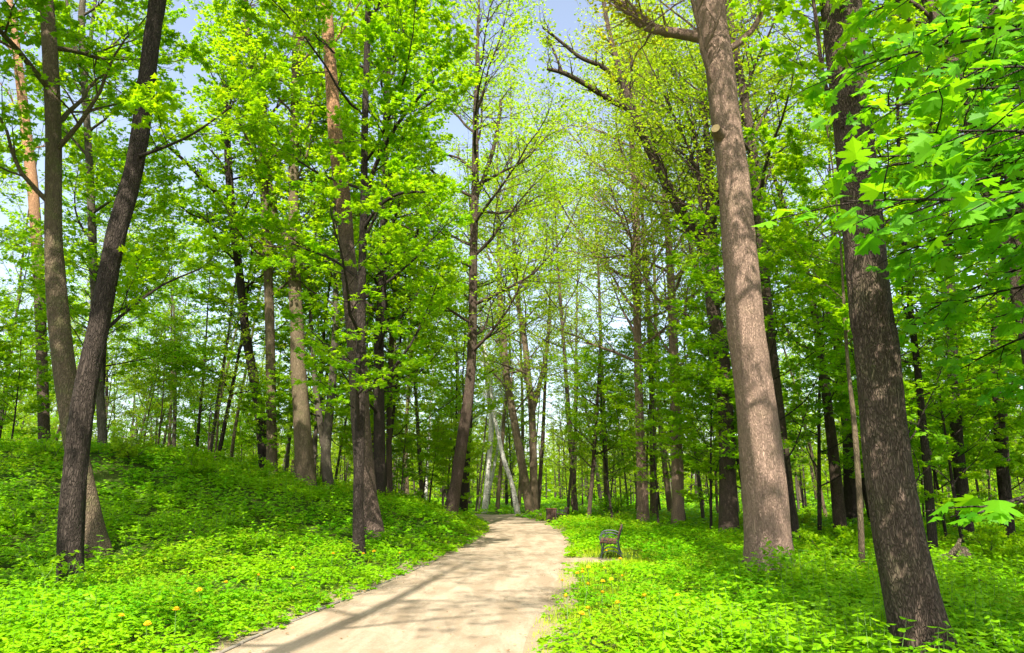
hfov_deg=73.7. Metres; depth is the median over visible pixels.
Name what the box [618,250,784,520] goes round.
young maple
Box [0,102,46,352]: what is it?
young maple
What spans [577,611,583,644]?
dandelion
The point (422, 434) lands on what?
young maple
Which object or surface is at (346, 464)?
woodland tree
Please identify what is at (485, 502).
birch tree
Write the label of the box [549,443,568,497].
woodland tree
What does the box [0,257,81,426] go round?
maple tree
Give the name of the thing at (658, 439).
young maple
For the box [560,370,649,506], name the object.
young maple
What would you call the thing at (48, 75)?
beech tree
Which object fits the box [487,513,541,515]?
side path
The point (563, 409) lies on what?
woodland tree
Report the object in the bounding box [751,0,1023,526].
maple tree
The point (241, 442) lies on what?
young maple
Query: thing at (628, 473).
woodland tree
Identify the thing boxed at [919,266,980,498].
young maple
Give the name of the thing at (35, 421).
young maple
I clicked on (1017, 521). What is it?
shrub
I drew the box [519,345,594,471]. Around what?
young maple
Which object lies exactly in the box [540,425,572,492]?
woodland tree
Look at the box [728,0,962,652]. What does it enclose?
maple tree
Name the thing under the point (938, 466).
young maple
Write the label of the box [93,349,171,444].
young maple
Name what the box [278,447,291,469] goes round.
woodland tree
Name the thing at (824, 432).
young maple
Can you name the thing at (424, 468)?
woodland tree
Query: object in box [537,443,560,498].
woodland tree
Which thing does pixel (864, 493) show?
maple tree
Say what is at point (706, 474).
young maple
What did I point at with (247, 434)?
young maple
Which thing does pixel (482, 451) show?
young maple
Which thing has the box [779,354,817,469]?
young maple
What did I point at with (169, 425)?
young maple
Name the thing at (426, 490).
birch tree
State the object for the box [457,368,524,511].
young maple
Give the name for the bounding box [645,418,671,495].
woodland tree
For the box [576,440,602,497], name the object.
woodland tree
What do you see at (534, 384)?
young maple
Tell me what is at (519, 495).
lime tree
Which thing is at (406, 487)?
lime tree
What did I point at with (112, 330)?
young maple
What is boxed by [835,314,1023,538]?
young maple
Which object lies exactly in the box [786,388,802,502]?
woodland tree
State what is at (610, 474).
woodland tree
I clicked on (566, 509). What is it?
park bench
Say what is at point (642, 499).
lime tree
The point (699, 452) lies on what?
young maple
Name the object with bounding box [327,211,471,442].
young maple
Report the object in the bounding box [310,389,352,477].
woodland tree
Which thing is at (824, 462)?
woodland tree
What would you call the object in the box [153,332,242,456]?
young maple
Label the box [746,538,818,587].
leafy shoot
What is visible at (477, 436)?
young maple
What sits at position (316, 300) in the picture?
maple tree
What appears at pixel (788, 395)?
maple tree
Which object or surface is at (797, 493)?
young maple
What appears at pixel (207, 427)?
woodland tree
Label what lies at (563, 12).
sky
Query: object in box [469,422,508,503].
woodland tree
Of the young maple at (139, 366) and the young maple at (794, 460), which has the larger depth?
the young maple at (139, 366)
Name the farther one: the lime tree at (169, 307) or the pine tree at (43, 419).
the lime tree at (169, 307)
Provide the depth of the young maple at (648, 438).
32.43 m
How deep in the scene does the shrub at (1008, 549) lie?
15.24 m
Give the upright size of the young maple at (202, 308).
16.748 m
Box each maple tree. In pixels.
[0,0,76,48]
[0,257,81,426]
[31,226,135,410]
[56,0,281,588]
[68,200,155,423]
[139,0,310,470]
[244,283,289,460]
[251,53,407,489]
[273,190,370,411]
[283,301,328,476]
[287,0,487,495]
[298,0,615,517]
[414,122,554,518]
[414,231,477,412]
[490,109,607,512]
[520,187,608,509]
[528,176,626,505]
[691,0,922,533]
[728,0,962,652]
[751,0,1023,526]
[758,100,903,525]
[759,0,970,552]
[767,121,918,525]
[771,284,821,504]
[782,161,864,507]
[819,0,1023,539]
[862,0,1023,370]
[880,1,1023,536]
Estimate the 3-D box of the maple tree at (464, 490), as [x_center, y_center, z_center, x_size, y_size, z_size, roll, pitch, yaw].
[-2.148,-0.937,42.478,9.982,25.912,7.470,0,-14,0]
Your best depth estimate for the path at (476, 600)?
9.78 m
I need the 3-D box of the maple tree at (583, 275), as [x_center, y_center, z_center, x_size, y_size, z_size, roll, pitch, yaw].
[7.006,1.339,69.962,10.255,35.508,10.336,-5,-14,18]
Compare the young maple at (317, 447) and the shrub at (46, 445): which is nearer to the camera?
the shrub at (46, 445)
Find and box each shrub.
[0,498,58,534]
[13,431,63,462]
[103,423,158,462]
[143,480,194,508]
[174,446,224,478]
[200,508,248,531]
[233,459,276,482]
[293,481,336,500]
[586,488,635,519]
[763,552,847,591]
[792,524,857,565]
[798,509,814,524]
[851,538,875,562]
[924,505,957,528]
[955,524,1023,564]
[987,510,1023,526]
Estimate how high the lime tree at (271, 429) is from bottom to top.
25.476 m
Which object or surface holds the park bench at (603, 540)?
on the ground at (105, 475)
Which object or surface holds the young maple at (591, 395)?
on the ground at (105, 475)
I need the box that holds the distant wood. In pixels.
[25,416,1023,499]
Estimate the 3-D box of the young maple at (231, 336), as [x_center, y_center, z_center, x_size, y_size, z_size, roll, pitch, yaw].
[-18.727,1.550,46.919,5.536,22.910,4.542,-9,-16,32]
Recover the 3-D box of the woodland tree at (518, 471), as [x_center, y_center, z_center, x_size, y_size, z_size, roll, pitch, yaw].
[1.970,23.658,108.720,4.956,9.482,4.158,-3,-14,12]
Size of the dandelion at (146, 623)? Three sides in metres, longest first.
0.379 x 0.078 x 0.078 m
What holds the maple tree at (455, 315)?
on the ground at (105, 475)
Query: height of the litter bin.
0.748 m
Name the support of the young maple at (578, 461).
on the ground at (105, 475)
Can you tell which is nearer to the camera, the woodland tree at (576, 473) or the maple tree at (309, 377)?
the maple tree at (309, 377)
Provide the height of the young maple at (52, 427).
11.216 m
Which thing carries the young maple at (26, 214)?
on the ground at (105, 475)
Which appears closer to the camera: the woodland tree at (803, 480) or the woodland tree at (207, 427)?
the woodland tree at (803, 480)
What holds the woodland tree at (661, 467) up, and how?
on the ground at (105, 475)
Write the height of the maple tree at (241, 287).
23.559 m
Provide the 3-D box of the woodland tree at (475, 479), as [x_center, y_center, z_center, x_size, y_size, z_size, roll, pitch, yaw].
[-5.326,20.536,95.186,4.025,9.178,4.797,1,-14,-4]
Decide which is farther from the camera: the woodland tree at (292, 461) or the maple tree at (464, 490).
the woodland tree at (292, 461)
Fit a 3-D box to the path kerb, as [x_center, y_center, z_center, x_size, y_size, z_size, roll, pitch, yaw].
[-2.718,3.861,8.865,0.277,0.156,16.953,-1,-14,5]
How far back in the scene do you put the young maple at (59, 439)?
52.56 m
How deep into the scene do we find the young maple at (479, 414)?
44.95 m
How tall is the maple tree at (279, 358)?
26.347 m
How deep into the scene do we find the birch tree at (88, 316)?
76.09 m
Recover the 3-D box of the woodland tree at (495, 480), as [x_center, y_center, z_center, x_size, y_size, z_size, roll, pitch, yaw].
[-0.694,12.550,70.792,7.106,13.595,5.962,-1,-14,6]
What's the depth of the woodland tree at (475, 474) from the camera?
87.94 m
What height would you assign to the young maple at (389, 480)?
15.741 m
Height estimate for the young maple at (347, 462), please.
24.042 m
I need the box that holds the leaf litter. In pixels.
[226,532,619,651]
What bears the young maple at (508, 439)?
on the ground at (105, 475)
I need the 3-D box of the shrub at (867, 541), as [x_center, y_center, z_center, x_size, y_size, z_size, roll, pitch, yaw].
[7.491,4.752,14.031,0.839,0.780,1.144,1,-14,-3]
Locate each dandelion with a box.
[144,621,150,647]
[172,606,179,638]
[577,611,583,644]
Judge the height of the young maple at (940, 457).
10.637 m
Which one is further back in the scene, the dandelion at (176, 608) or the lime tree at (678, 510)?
the lime tree at (678, 510)
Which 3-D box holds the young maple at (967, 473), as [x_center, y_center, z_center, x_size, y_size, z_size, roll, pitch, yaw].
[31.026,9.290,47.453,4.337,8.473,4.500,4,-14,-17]
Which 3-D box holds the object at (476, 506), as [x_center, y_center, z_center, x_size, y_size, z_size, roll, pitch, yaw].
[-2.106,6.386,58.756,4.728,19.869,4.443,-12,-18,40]
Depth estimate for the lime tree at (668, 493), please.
49.01 m
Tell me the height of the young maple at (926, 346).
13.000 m
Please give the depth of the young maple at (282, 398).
26.47 m
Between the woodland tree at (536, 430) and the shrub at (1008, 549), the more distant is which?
the woodland tree at (536, 430)
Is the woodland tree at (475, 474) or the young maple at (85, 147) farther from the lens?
the woodland tree at (475, 474)
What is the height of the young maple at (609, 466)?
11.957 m
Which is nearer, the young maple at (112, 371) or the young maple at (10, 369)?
the young maple at (10, 369)
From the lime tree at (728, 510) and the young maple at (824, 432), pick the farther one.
the young maple at (824, 432)
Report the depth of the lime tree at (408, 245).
56.36 m
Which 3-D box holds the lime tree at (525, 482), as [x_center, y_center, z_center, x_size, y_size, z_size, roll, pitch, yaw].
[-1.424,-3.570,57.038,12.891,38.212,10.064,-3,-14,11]
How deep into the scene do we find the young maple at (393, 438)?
44.62 m
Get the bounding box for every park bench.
[557,507,568,518]
[599,524,622,558]
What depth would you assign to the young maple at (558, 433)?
42.25 m
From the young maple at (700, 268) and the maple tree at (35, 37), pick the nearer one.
the maple tree at (35, 37)
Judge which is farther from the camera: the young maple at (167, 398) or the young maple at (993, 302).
the young maple at (167, 398)
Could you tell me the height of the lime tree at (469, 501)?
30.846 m
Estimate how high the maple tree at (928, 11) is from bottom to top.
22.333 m
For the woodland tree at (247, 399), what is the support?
on the ground at (105, 475)
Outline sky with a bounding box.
[0,0,1023,491]
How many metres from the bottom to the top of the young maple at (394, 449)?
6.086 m
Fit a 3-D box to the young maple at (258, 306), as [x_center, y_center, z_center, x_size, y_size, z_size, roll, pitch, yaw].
[-12.283,-0.892,30.447,8.029,15.118,7.738,-8,-16,30]
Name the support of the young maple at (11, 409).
on the ground at (105, 475)
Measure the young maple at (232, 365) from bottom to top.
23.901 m
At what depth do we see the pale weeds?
11.51 m
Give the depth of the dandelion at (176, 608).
7.27 m
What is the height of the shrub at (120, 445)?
1.278 m
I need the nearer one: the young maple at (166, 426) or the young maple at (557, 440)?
the young maple at (166, 426)
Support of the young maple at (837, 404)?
on the ground at (105, 475)
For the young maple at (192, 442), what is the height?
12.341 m
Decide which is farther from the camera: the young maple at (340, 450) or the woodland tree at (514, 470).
the woodland tree at (514, 470)
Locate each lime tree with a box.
[0,261,70,373]
[70,191,151,360]
[127,233,199,441]
[174,0,351,479]
[209,0,379,485]
[233,125,351,469]
[366,152,460,394]
[388,171,465,493]
[392,304,438,483]
[433,248,488,503]
[443,79,571,514]
[453,40,599,512]
[483,195,574,508]
[506,117,645,511]
[519,0,723,524]
[530,0,805,524]
[530,0,824,536]
[541,256,602,504]
[551,1,775,519]
[565,97,702,511]
[577,0,796,580]
[654,0,824,541]
[778,229,831,378]
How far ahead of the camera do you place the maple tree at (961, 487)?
21.19 m
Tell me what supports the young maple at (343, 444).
on the ground at (105, 475)
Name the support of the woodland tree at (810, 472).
on the ground at (105, 475)
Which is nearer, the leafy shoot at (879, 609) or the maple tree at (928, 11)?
the leafy shoot at (879, 609)
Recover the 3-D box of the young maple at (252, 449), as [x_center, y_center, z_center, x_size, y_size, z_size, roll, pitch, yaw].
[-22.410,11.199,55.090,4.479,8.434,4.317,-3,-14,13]
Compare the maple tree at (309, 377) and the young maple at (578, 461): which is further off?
the maple tree at (309, 377)
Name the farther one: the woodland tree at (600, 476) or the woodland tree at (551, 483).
the woodland tree at (551, 483)
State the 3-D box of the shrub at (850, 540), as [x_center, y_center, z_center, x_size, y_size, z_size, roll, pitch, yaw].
[7.040,4.960,15.232,1.583,1.080,1.162,2,-14,-7]
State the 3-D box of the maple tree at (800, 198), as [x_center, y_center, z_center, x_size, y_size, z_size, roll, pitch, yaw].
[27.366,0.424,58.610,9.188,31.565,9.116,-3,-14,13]
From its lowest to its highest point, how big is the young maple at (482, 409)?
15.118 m
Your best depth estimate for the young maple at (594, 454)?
38.97 m
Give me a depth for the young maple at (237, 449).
50.94 m
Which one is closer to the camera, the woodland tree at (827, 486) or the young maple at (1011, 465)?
the young maple at (1011, 465)
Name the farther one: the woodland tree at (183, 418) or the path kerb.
the woodland tree at (183, 418)
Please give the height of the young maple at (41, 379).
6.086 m
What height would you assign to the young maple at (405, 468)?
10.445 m
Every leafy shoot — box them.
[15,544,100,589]
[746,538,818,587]
[866,601,886,639]
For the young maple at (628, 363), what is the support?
on the ground at (105, 475)
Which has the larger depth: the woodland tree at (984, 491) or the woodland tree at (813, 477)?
the woodland tree at (813, 477)
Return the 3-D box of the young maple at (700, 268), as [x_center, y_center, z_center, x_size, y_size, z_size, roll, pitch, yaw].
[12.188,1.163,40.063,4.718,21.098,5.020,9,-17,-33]
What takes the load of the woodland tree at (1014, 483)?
on the ground at (105, 475)
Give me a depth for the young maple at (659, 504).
53.79 m
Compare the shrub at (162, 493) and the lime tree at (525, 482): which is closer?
the shrub at (162, 493)
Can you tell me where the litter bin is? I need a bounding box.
[546,508,556,521]
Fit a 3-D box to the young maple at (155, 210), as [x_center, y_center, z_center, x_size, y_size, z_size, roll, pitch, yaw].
[-13.858,-1.215,24.217,6.569,12.369,6.331,0,-14,0]
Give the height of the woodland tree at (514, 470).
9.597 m
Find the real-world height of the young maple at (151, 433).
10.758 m
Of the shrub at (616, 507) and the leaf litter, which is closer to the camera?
the leaf litter
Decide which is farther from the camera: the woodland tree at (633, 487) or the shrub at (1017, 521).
the woodland tree at (633, 487)
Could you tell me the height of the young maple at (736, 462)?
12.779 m
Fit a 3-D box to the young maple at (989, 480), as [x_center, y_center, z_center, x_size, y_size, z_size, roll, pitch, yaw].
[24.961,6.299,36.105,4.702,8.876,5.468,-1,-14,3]
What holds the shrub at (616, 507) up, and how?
on the ground at (105, 475)
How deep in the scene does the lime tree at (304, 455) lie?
28.07 m
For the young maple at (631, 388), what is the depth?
39.21 m
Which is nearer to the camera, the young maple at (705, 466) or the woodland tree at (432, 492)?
the young maple at (705, 466)
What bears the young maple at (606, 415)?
on the ground at (105, 475)
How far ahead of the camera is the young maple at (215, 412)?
30.78 m
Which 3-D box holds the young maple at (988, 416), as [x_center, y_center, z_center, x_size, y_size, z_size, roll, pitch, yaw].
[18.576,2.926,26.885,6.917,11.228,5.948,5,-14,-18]
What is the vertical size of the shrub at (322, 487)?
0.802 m
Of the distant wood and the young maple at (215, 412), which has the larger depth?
the distant wood
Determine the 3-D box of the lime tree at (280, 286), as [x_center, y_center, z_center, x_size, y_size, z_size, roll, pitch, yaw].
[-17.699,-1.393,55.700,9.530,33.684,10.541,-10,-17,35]
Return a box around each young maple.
[0,81,195,347]
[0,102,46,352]
[0,106,82,410]
[0,205,89,440]
[0,290,34,428]
[0,307,80,440]
[0,326,55,438]
[0,335,37,429]
[0,367,58,441]
[1,350,60,441]
[1,377,31,440]
[2,396,50,441]
[3,390,96,441]
[6,388,61,442]
[9,346,59,442]
[14,0,189,453]
[23,126,237,451]
[48,278,85,403]
[55,220,146,440]
[73,185,241,446]
[73,249,141,369]
[91,382,118,440]
[91,387,130,443]
[92,322,161,435]
[92,334,171,442]
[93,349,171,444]
[94,287,209,444]
[107,156,327,459]
[107,299,139,436]
[110,323,206,442]
[116,286,168,445]
[118,304,210,444]
[121,291,170,444]
[127,393,186,444]
[128,332,166,428]
[132,213,287,450]
[138,184,211,446]
[142,370,215,449]
[146,223,218,446]
[149,287,211,441]
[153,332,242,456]
[172,359,250,451]
[173,291,288,462]
[176,362,254,459]
[186,410,229,454]
[189,313,234,451]
[199,387,265,463]
[199,402,242,459]
[201,143,283,452]
[209,226,263,446]
[218,388,281,459]
[219,281,264,456]
[221,417,256,461]
[226,352,314,467]
[229,0,479,561]
[229,371,293,458]
[230,169,304,456]
[233,311,278,414]
[236,354,308,464]
[239,232,384,470]
[246,295,286,453]
[252,159,418,470]
[276,207,419,440]
[277,406,336,472]
[290,399,320,467]
[310,354,399,470]
[311,373,393,474]
[312,300,393,478]
[321,176,466,494]
[321,227,426,435]
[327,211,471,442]
[331,218,386,447]
[334,369,348,480]
[339,379,421,477]
[342,401,425,478]
[345,344,369,482]
[354,184,493,497]
[371,357,459,492]
[372,286,513,467]
[385,353,418,440]
[385,418,427,491]
[392,354,438,495]
[396,373,459,489]
[398,409,458,501]
[409,333,499,507]
[413,387,483,505]
[414,356,480,497]
[427,407,489,501]
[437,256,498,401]
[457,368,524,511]
[472,352,542,509]
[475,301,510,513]
[491,415,540,491]
[508,312,624,517]
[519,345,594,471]
[526,316,561,435]
[541,406,599,511]
[544,305,634,516]
[545,375,570,498]
[557,337,669,518]
[559,324,645,508]
[559,367,648,490]
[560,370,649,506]
[572,350,648,509]
[587,388,644,498]
[591,367,658,491]
[594,298,708,518]
[600,317,695,478]
[602,339,706,523]
[603,275,661,515]
[612,286,661,510]
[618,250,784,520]
[624,356,682,478]
[637,307,739,528]
[641,158,850,539]
[644,281,801,488]
[660,303,801,469]
[677,195,738,472]
[682,356,740,512]
[683,404,738,508]
[685,361,739,513]
[685,394,718,512]
[702,374,823,498]
[721,234,912,535]
[743,95,929,565]
[753,146,1023,482]
[770,271,827,517]
[777,323,817,506]
[779,341,835,512]
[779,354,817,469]
[780,371,808,475]
[801,379,842,477]
[803,332,951,501]
[821,417,842,479]
[827,275,1023,544]
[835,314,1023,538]
[855,264,989,474]
[905,352,993,525]
[905,368,961,516]
[912,175,1023,451]
[915,271,1023,490]
[916,419,973,497]
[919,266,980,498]
[935,428,987,493]
[941,388,1023,499]
[964,359,1023,514]
[965,296,1023,400]
[969,413,1023,503]
[972,291,990,500]
[974,390,1023,502]
[1009,409,1023,495]
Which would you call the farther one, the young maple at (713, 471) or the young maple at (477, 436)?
the young maple at (477, 436)
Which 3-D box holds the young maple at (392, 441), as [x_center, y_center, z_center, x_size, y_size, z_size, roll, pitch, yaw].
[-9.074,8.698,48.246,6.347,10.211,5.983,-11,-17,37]
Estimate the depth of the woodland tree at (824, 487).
62.03 m
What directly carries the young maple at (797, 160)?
on the ground at (105, 475)
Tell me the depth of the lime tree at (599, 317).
47.78 m
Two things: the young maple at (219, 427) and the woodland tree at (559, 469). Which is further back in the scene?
the woodland tree at (559, 469)
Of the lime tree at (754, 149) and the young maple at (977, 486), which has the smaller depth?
the lime tree at (754, 149)
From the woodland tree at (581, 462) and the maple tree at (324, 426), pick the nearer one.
the maple tree at (324, 426)
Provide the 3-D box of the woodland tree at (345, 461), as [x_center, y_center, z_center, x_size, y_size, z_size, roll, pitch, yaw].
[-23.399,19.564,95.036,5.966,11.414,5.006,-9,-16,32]
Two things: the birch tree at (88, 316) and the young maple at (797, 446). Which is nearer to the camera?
the young maple at (797, 446)
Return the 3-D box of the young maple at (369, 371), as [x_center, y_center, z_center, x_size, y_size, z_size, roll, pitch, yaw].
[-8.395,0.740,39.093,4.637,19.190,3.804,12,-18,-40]
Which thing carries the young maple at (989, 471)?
on the ground at (105, 475)
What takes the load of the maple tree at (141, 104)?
on the ground at (105, 475)
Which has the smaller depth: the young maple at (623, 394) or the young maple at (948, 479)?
the young maple at (623, 394)
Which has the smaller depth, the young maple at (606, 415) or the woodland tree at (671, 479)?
the young maple at (606, 415)
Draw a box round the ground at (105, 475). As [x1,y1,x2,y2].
[0,449,1023,652]
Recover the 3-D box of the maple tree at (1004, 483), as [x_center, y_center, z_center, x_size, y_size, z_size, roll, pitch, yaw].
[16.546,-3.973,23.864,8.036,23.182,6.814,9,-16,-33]
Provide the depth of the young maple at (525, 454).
68.64 m
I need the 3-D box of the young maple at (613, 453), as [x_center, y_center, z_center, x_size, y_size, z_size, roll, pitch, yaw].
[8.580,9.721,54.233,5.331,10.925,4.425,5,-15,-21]
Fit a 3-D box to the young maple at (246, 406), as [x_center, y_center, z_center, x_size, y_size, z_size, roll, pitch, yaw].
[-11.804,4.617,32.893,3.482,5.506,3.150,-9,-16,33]
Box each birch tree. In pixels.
[72,273,115,389]
[417,314,454,497]
[457,261,524,512]
[457,265,520,513]
[475,348,523,497]
[483,279,529,512]
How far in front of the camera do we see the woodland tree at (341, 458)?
70.71 m
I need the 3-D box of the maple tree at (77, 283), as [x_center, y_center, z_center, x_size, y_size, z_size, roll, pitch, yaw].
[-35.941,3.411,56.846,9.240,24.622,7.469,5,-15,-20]
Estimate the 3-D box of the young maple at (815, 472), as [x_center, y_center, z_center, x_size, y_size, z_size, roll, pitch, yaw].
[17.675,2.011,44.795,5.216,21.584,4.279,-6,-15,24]
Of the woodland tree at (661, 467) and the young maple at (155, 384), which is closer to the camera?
the young maple at (155, 384)
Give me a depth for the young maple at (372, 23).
16.52 m
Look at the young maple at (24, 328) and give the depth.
72.23 m
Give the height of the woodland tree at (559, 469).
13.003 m
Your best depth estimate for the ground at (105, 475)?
15.20 m
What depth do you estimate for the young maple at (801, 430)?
60.74 m
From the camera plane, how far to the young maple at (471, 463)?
35.98 m
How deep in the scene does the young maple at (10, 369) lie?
28.09 m
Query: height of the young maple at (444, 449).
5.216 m
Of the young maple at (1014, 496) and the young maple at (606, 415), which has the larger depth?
the young maple at (606, 415)
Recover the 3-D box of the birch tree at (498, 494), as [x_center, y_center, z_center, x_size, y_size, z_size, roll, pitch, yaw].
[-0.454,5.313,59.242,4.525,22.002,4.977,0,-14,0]
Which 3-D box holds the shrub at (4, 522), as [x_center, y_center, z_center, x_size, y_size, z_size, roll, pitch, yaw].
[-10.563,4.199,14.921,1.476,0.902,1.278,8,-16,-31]
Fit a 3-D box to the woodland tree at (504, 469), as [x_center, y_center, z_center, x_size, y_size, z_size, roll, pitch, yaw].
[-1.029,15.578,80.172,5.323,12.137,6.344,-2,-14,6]
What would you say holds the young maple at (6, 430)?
on the ground at (105, 475)
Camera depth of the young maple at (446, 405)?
36.21 m
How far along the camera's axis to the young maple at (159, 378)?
28.47 m
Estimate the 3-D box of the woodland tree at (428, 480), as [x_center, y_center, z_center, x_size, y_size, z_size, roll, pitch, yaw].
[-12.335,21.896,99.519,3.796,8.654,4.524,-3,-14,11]
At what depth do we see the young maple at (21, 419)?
55.22 m
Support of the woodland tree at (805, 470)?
on the ground at (105, 475)
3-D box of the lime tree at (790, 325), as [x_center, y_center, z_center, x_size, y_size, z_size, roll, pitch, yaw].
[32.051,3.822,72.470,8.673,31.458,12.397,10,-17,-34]
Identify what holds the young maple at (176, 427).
on the ground at (105, 475)
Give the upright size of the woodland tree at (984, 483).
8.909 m
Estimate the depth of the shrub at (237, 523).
16.51 m
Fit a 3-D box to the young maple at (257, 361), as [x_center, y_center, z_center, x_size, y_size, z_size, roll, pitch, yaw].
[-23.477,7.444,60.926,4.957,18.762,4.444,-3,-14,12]
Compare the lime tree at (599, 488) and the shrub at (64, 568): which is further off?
the lime tree at (599, 488)
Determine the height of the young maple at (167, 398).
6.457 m
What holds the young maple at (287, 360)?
on the ground at (105, 475)
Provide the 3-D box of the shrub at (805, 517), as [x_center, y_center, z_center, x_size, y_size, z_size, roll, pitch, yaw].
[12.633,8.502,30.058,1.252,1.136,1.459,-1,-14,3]
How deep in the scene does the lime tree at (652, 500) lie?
43.29 m
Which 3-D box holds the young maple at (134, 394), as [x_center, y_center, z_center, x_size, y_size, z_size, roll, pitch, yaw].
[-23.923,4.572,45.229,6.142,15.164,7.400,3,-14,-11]
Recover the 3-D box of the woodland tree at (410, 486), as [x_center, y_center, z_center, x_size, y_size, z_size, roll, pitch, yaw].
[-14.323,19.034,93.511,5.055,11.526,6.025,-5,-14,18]
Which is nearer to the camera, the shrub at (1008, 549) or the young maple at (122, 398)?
the shrub at (1008, 549)
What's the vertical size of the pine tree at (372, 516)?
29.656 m
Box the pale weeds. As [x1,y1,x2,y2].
[0,436,1023,652]
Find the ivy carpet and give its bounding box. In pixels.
[0,445,1022,652]
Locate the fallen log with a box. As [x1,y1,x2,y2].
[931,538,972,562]
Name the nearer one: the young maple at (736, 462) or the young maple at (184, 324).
the young maple at (184, 324)
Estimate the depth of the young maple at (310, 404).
39.37 m
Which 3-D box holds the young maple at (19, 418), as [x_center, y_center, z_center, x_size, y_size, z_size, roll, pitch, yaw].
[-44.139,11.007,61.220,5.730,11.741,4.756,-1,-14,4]
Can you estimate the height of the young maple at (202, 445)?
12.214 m
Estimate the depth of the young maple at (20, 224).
31.52 m
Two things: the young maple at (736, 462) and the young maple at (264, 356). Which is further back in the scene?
the young maple at (264, 356)
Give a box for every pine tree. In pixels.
[0,0,82,442]
[267,0,385,539]
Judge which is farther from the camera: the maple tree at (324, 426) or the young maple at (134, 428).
the young maple at (134, 428)
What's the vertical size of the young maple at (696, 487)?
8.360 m
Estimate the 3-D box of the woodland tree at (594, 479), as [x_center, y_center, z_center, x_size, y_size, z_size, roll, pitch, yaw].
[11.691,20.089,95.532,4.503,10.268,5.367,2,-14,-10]
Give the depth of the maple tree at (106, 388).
45.58 m
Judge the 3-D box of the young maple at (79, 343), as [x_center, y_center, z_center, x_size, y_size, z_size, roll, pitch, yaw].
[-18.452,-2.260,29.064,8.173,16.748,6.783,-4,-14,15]
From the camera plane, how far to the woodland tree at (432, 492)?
77.95 m
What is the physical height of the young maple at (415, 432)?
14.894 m
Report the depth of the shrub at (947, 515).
29.14 m
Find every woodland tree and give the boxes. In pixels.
[29,302,108,435]
[161,399,201,444]
[186,411,227,451]
[210,351,285,454]
[261,320,307,473]
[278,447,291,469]
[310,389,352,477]
[316,414,352,484]
[318,441,342,475]
[331,430,352,480]
[332,437,352,482]
[333,438,352,479]
[396,430,417,493]
[409,434,444,496]
[417,456,434,498]
[423,409,454,503]
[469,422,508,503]
[469,433,484,496]
[470,403,498,495]
[470,418,497,491]
[470,448,486,503]
[476,383,538,504]
[482,420,520,502]
[484,460,504,496]
[491,443,515,497]
[513,445,529,500]
[516,399,552,479]
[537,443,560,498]
[538,412,564,493]
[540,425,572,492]
[542,423,569,498]
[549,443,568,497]
[553,379,582,427]
[555,406,603,503]
[566,450,588,496]
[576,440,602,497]
[583,447,603,501]
[596,443,616,496]
[598,423,634,500]
[598,449,619,494]
[613,410,646,503]
[622,452,635,501]
[626,432,657,498]
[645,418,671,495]
[648,429,685,498]
[658,396,688,495]
[684,416,714,493]
[781,334,817,498]
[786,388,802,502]
[789,402,823,507]
[789,441,807,491]
[792,430,816,492]
[799,448,825,491]
[806,419,842,498]
[809,413,842,482]
[810,437,829,496]
[939,469,991,495]
[970,421,1022,499]
[971,473,997,489]
[990,437,1023,493]
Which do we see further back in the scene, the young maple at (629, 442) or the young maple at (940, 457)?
the young maple at (629, 442)
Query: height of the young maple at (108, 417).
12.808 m
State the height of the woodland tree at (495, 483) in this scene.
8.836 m
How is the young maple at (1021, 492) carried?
on the ground at (105, 475)
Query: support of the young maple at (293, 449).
on the ground at (105, 475)
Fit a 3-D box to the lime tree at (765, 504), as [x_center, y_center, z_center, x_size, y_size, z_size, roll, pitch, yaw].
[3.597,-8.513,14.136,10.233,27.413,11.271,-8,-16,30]
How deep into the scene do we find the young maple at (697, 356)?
29.64 m
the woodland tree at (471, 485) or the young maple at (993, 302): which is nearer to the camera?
the young maple at (993, 302)
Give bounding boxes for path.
[228,514,609,652]
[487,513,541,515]
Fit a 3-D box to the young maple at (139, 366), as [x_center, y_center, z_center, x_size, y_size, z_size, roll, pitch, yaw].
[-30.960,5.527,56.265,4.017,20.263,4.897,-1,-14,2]
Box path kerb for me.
[217,558,438,652]
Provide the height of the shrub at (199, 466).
1.200 m
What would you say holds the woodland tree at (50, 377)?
on the ground at (105, 475)
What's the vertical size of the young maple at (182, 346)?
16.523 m
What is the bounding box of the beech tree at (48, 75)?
[0,0,214,557]
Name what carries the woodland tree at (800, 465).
on the ground at (105, 475)
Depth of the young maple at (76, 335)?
49.34 m
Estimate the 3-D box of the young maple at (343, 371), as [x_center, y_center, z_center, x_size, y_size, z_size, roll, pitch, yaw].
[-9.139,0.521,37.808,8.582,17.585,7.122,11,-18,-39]
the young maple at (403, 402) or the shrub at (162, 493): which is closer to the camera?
the shrub at (162, 493)
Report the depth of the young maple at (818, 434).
25.03 m
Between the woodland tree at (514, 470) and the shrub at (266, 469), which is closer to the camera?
the shrub at (266, 469)
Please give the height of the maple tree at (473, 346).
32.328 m
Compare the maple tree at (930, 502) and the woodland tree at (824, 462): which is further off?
the woodland tree at (824, 462)
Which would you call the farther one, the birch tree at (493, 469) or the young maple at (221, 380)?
the birch tree at (493, 469)
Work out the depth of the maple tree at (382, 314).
28.01 m

